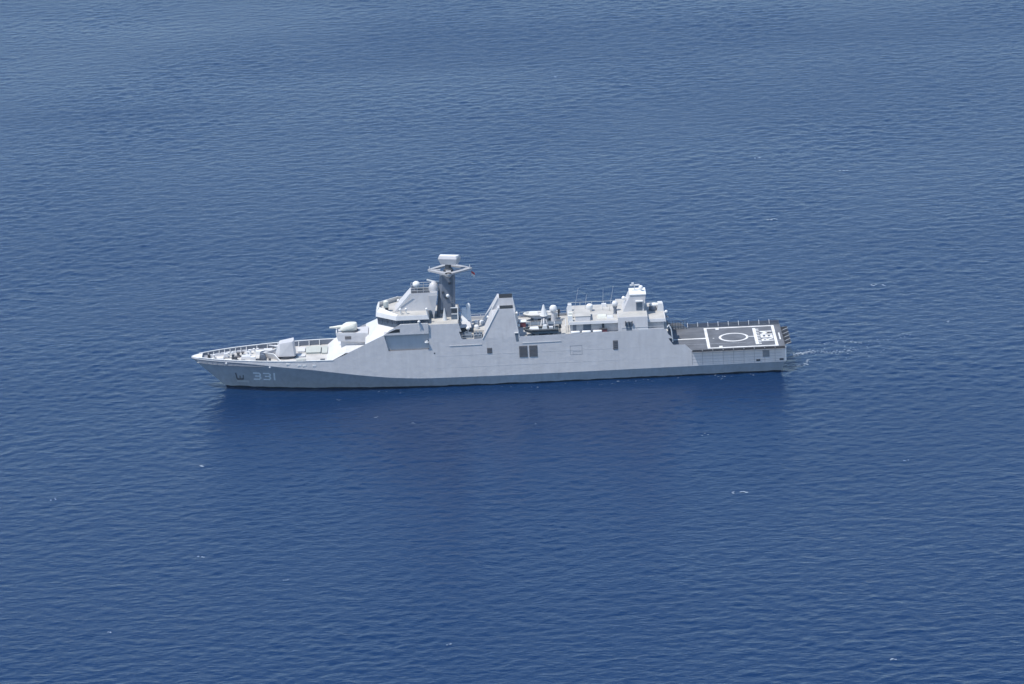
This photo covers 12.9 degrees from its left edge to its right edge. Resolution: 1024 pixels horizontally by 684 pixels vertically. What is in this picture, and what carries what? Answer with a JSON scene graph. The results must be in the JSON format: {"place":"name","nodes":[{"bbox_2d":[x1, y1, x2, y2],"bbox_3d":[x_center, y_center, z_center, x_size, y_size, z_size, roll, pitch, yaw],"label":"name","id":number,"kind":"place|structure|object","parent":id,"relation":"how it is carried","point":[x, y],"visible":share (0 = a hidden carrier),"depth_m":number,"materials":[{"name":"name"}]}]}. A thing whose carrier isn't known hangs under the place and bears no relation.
{"place":"outdoors","nodes":[
{"label":"outdoors","id":0,"kind":"place"},
{"bbox_2d":[0,0,1023,683],"bbox_3d":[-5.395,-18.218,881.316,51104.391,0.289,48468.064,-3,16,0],"label":"sea","id":1,"kind":"structure","parent":0,"point":[182,182],"depth_m":823.37,"materials":[{"name":"blue liquid"}]},
{"bbox_2d":[55,170,904,659],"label":"whitecaps","id":2,"kind":"object","parent":1,"relation":"on","point":[745,492],"visible":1,"depth_m":730.96,"materials":[{"name":"white liquid"}]},
{"bbox_2d":[191,254,790,387],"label":"warship","id":3,"kind":"object","parent":1,"relation":"on","point":[415,335],"visible":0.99,"depth_m":792.84,"materials":[{"name":"white paint"}]},
{"bbox_2d":[523,309,559,317],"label":"inflatable boat","id":4,"kind":"object","parent":3,"relation":"on","point":[532,314],"visible":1,"depth_m":800.58,"materials":[{"name":"grey rubber"}]},
{"bbox_2d":[523,321,561,333],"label":"inflatable boat","id":5,"kind":"object","parent":3,"relation":"on","point":[545,328],"visible":1,"depth_m":791.72,"materials":[{"name":"black rubber"}]},
{"bbox_2d":[613,340,617,349],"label":"side window","id":6,"kind":"structure","parent":3,"relation":"in","point":[615,342],"depth_m":791.77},
{"bbox_2d":[786,340,881,365],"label":"wake foam","id":7,"kind":"object","parent":1,"relation":"on","point":[815,352],"visible":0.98,"depth_m":803.86,"materials":[{"name":"white"}]}
]}

